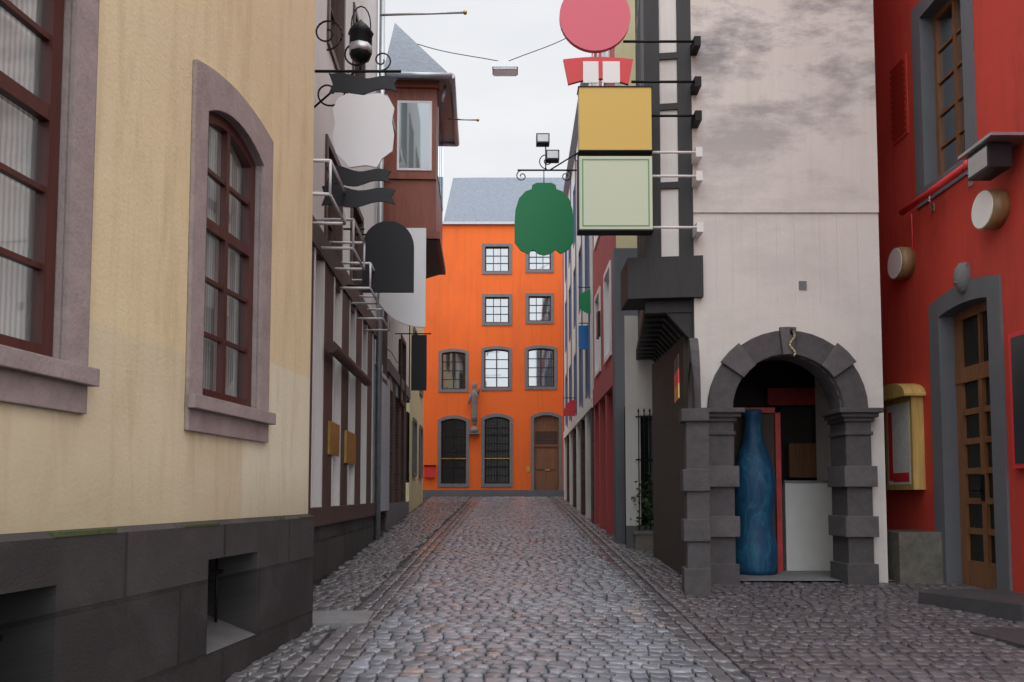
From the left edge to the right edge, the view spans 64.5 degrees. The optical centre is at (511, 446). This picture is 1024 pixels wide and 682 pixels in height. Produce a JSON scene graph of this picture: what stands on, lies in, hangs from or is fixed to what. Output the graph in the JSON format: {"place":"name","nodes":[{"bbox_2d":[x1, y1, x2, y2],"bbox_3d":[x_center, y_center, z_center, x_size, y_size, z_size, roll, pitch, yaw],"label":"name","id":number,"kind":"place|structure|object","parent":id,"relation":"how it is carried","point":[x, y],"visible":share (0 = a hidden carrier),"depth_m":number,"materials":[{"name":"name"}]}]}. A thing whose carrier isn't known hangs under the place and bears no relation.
{"place":"outdoors","nodes":[
{"label":"outdoors","id":0,"kind":"place"},
{"bbox_2d":[377,0,591,221],"label":"sky","id":1,"kind":"structure","parent":0,"point":[510,111],"materials":[{"name":"white"}]},
{"bbox_2d":[278,497,830,681],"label":"ground","id":2,"kind":"structure","parent":0,"point":[312,649],"depth_m":10.06,"materials":[{"name":"grey stone"}]},
{"bbox_2d":[0,0,315,681],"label":"yellow house","id":3,"kind":"structure","parent":2,"relation":"on","point":[156,214],"depth_m":4.69,"materials":[{"name":"paint"}]},
{"bbox_2d":[312,611,373,628],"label":"footway slab","id":4,"kind":"structure","parent":2,"relation":"on","point":[335,619],"depth_m":7.49,"materials":[{"name":"grey stone"}]},
{"bbox_2d":[308,0,384,585],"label":"building","id":5,"kind":"structure","parent":2,"relation":"on","point":[344,510],"depth_m":11.34,"materials":[{"name":"white paint"}]},
{"bbox_2d":[312,159,390,330],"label":"shop front rails","id":6,"kind":"object","parent":5,"relation":"attached to","point":[341,218],"visible":0.77,"depth_m":10.12,"materials":[{"name":"silver metal"}]},
{"bbox_2d":[321,73,397,207],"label":"sign banners","id":7,"kind":"object","parent":6,"relation":"attached to","point":[346,84],"visible":0.92,"depth_m":9.19,"materials":[{"name":"black metal"}]},
{"bbox_2d":[355,228,425,327],"bbox_3d":[-1.918,-2.661,12.780,1.118,1.583,0.040,0,-3,0],"label":"hanging sign","id":8,"kind":"object","parent":6,"relation":"attached to","point":[408,309],"visible":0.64,"depth_m":12.74,"materials":[{"name":"white metal"}]},
{"bbox_2d":[314,6,400,107],"bbox_3d":[-1.809,-4.403,9.277,1.082,1.327,0.300,0,-3,0],"label":"wrought-iron sign bracket","id":9,"kind":"object","parent":5,"relation":"attached to","point":[360,34],"visible":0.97,"depth_m":9.26,"materials":[{"name":"metal"}]},
{"bbox_2d":[333,72,393,167],"bbox_3d":[-1.690,-3.721,9.237,0.700,1.117,0.024,0,-3,0],"label":"hanging sign","id":10,"kind":"object","parent":9,"relation":"attached to","point":[363,133],"visible":1,"depth_m":9.22,"materials":[{"name":"white metal"}]},
{"bbox_2d":[316,251,400,364],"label":"facade cables","id":11,"kind":"object","parent":5,"relation":"attached to","point":[382,340],"visible":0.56,"depth_m":16.40,"materials":[{"name":"black plastic"}]},
{"bbox_2d":[343,221,413,292],"bbox_3d":[-1.925,-2.732,11.683,1.022,1.037,0.060,0,-3,0],"label":"hanging sign","id":12,"kind":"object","parent":5,"relation":"attached to","point":[389,250],"depth_m":11.65,"materials":[{"name":"black metal"}]},
{"bbox_2d":[380,10,478,121],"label":"flag poles","id":13,"kind":"object","parent":5,"relation":"attached to","point":[464,12],"visible":1,"depth_m":12.92,"materials":[{"name":"metal"}]},
{"bbox_2d":[373,90,410,530],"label":"building","id":14,"kind":"structure","parent":2,"relation":"on","point":[396,390],"depth_m":18.62,"materials":[{"name":"white paint"}]},
{"bbox_2d":[395,333,430,390],"bbox_3d":[-2.279,-1.948,18.648,0.833,1.329,0.030,0,-3,0],"label":"hanging banner","id":15,"kind":"object","parent":14,"relation":"attached to","point":[418,362],"visible":1,"depth_m":18.63,"materials":[{"name":"black fabric"}]},
{"bbox_2d":[383,23,458,278],"bbox_3d":[-1.974,-6.679,18.197,1.612,5.470,3.431,0,-3,0],"label":"oriel turret","id":16,"kind":"object","parent":14,"relation":"attached to","point":[423,99],"visible":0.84,"depth_m":16.87,"materials":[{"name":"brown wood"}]},
{"bbox_2d":[406,326,423,512],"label":"cream house","id":17,"kind":"structure","parent":2,"relation":"on","point":[414,450],"depth_m":24.78,"materials":[{"name":"beige paint"}]},
{"bbox_2d":[423,177,564,496],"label":"orange house","id":18,"kind":"structure","parent":2,"relation":"on","point":[493,410],"depth_m":32.36,"materials":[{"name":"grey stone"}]},
{"bbox_2d":[563,82,593,522],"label":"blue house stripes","id":19,"kind":"object","parent":2,"relation":"on","point":[578,427],"visible":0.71,"depth_m":23.20,"materials":[{"name":"white paint"}]},
{"bbox_2d":[418,38,565,75],"bbox_3d":[-0.418,-10.598,21.667,4.747,1.238,0.440,0,-3,0],"label":"hanging street lamp","id":20,"kind":"object","parent":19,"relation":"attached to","point":[505,68],"visible":0.84,"depth_m":21.53,"materials":[{"name":"metal"}]},
{"bbox_2d":[563,398,575,415],"bbox_3d":[1.853,-1.179,24.112,0.660,0.555,0.040,0,-3,0],"label":"awning","id":21,"kind":"object","parent":19,"relation":"attached to","point":[570,408],"visible":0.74,"depth_m":24.09,"materials":[{"name":"red fabric"}]},
{"bbox_2d":[578,323,587,349],"bbox_3d":[1.917,-2.693,19.795,0.583,0.659,0.040,0,-3,0],"label":"hanging sign","id":22,"kind":"object","parent":19,"relation":"attached to","point":[583,336],"visible":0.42,"depth_m":19.77,"materials":[{"name":"blue"}]},
{"bbox_2d":[578,287,589,313],"bbox_3d":[1.863,-3.471,19.240,0.567,0.641,0.040,0,-3,0],"label":"hanging sign","id":23,"kind":"object","parent":19,"relation":"attached to","point":[584,301],"visible":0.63,"depth_m":19.22,"materials":[{"name":"green metal"}]},
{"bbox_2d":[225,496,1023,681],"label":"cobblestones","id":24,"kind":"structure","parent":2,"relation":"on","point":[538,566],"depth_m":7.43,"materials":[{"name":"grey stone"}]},
{"bbox_2d":[624,316,653,548],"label":"wall","id":25,"kind":"structure","parent":2,"relation":"on","point":[638,383],"depth_m":13.63,"materials":[{"name":"white paint"}]},
{"bbox_2d":[630,472,653,549],"bbox_3d":[2.308,1.113,13.481,0.714,1.386,0.556,0,-3,0],"label":"planter shrub","id":26,"kind":"object","parent":2,"relation":"on","point":[643,539],"visible":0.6,"depth_m":13.31,"materials":[{"name":"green plant"}]},
{"bbox_2d":[592,0,692,543],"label":"pink house","id":27,"kind":"structure","parent":2,"relation":"on","point":[611,254],"depth_m":15.50,"materials":[{"name":"white"}]},
{"bbox_2d":[596,311,600,338],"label":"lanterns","id":28,"kind":"object","parent":27,"relation":"in","point":[598,330],"visible":0.05,"depth_m":17.10,"materials":[{"name":"black metal"}]},
{"bbox_2d":[621,0,711,596],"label":"building","id":29,"kind":"structure","parent":2,"relation":"on","point":[662,286],"depth_m":10.02,"materials":[{"name":"paint"}]},
{"bbox_2d":[516,133,577,182],"bbox_3d":[1.067,-4.951,13.480,1.991,1.300,0.175,0,-3,0],"label":"sign bracket","id":30,"kind":"object","parent":29,"relation":"attached to","point":[543,140],"visible":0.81,"depth_m":13.48,"materials":[{"name":"black metal"}]},
{"bbox_2d":[515,183,573,255],"bbox_3d":[0.531,-3.770,13.447,0.977,1.221,0.040,0,-3,0],"label":"hanging sign","id":31,"kind":"object","parent":30,"relation":"hanging from","point":[544,223],"visible":1,"depth_m":13.43,"materials":[{"name":"green metal"}]},
{"bbox_2d":[559,0,700,55],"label":"round sign","id":32,"kind":"object","parent":29,"relation":"attached to","point":[594,26],"visible":1,"depth_m":9.84,"materials":[{"name":"red"}]},
{"bbox_2d":[563,57,701,94],"bbox_3d":[1.460,-4.540,9.932,1.684,0.351,0.253,0,-3,-2],"label":"hanging sign","id":33,"kind":"object","parent":29,"relation":"attached to","point":[597,69],"visible":1,"depth_m":9.81,"materials":[{"name":"red"}]},
{"bbox_2d":[576,156,703,237],"bbox_3d":[1.545,-3.008,9.776,1.540,0.905,0.293,0,-3,-6],"label":"square sign","id":34,"kind":"object","parent":29,"relation":"attached to","point":[614,195],"visible":1,"depth_m":9.66,"materials":[{"name":"green"}]},
{"bbox_2d":[577,86,702,163],"bbox_3d":[1.549,-3.905,9.830,1.533,0.825,0.292,0,-3,-6],"label":"yellow sign box","id":35,"kind":"object","parent":29,"relation":"attached to","point":[614,120],"visible":0.95,"depth_m":9.71,"materials":[{"name":"orange"}]},
{"bbox_2d":[635,408,652,529],"bbox_3d":[2.396,0.436,13.515,0.661,2.166,0.066,0,-3,0],"label":"grille window","id":36,"kind":"structure","parent":29,"relation":"attached to","point":[644,417],"depth_m":13.51,"materials":[{"name":"metal"}]},
{"bbox_2d":[652,0,893,584],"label":"white gable house","id":37,"kind":"structure","parent":2,"relation":"on","point":[785,197],"depth_m":9.99,"materials":[{"name":"grey paint"}]},
{"bbox_2d":[735,409,777,575],"bbox_3d":[3.188,0.586,10.682,0.570,2.161,0.570,0,-3,0],"label":"blue bottle sculpture","id":38,"kind":"object","parent":37,"relation":"on","point":[756,542],"visible":0.91,"depth_m":10.46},
{"bbox_2d":[789,328,795,356],"bbox_3d":[3.366,-1.247,9.730,0.058,0.344,0.075,3,-5,-41],"label":"keystone ornament","id":39,"kind":"object","parent":37,"relation":"attached to","point":[793,338],"visible":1,"depth_m":9.72,"materials":[{"name":"beige"}]},
{"bbox_2d":[887,529,942,583],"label":"stone block","id":40,"kind":"structure","parent":2,"relation":"on","point":[915,556],"depth_m":9.74,"materials":[{"name":"grey stone"}]},
{"bbox_2d":[815,0,1023,592],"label":"red house","id":41,"kind":"structure","parent":2,"relation":"on","point":[949,81],"depth_m":9.71,"materials":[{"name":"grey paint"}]},
{"bbox_2d":[888,247,915,279],"bbox_3d":[5.111,-2.405,10.646,0.178,0.420,0.420,0,-3,0],"label":"round wall lamp","id":42,"kind":"object","parent":41,"relation":"attached to","point":[901,263],"visible":1,"depth_m":10.52,"materials":[{"name":"beige metal"}]},
{"bbox_2d":[883,384,925,489],"bbox_3d":[5.065,-0.125,10.591,0.270,1.381,0.870,0,-3,0],"label":"notice case","id":43,"kind":"object","parent":41,"relation":"attached to","point":[905,445],"visible":0.95,"depth_m":10.38,"materials":[{"name":"gold wood"}]},
{"bbox_2d":[899,160,972,250],"bbox_3d":[5.102,-2.766,9.702,0.215,0.698,1.600,0,-3,0],"label":"red rail","id":44,"kind":"object","parent":41,"relation":"attached to","point":[943,182],"visible":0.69,"depth_m":9.71,"materials":[{"name":"red metal"}]},
{"bbox_2d":[953,262,970,292],"bbox_3d":[5.166,-1.931,9.284,0.218,0.360,0.200,0,-3,0],"label":"wall lamp","id":45,"kind":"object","parent":41,"relation":"attached to","point":[962,274],"depth_m":9.22,"materials":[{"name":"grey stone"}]},
{"bbox_2d":[971,189,1009,229],"bbox_3d":[5.111,-2.532,8.667,0.178,0.420,0.420,0,-3,0],"label":"round wall lamp","id":46,"kind":"object","parent":41,"relation":"attached to","point":[990,209],"visible":1,"depth_m":8.55,"materials":[{"name":"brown wood"}]},
{"bbox_2d":[958,132,1023,180],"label":"flood light","id":47,"kind":"object","parent":41,"relation":"attached to","point":[988,157],"visible":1,"depth_m":8.25,"materials":[{"name":"metal"}]},
{"bbox_2d":[1008,329,1023,468],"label":"menu board","id":48,"kind":"object","parent":41,"relation":"attached to","point":[1016,356],"visible":1,"depth_m":8.24,"materials":[{"name":"black"}]},
{"bbox_2d":[918,589,1023,648],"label":"entrance steps","id":49,"kind":"structure","parent":2,"relation":"on","point":[1002,604],"depth_m":7.75,"materials":[{"name":"grey stone"}]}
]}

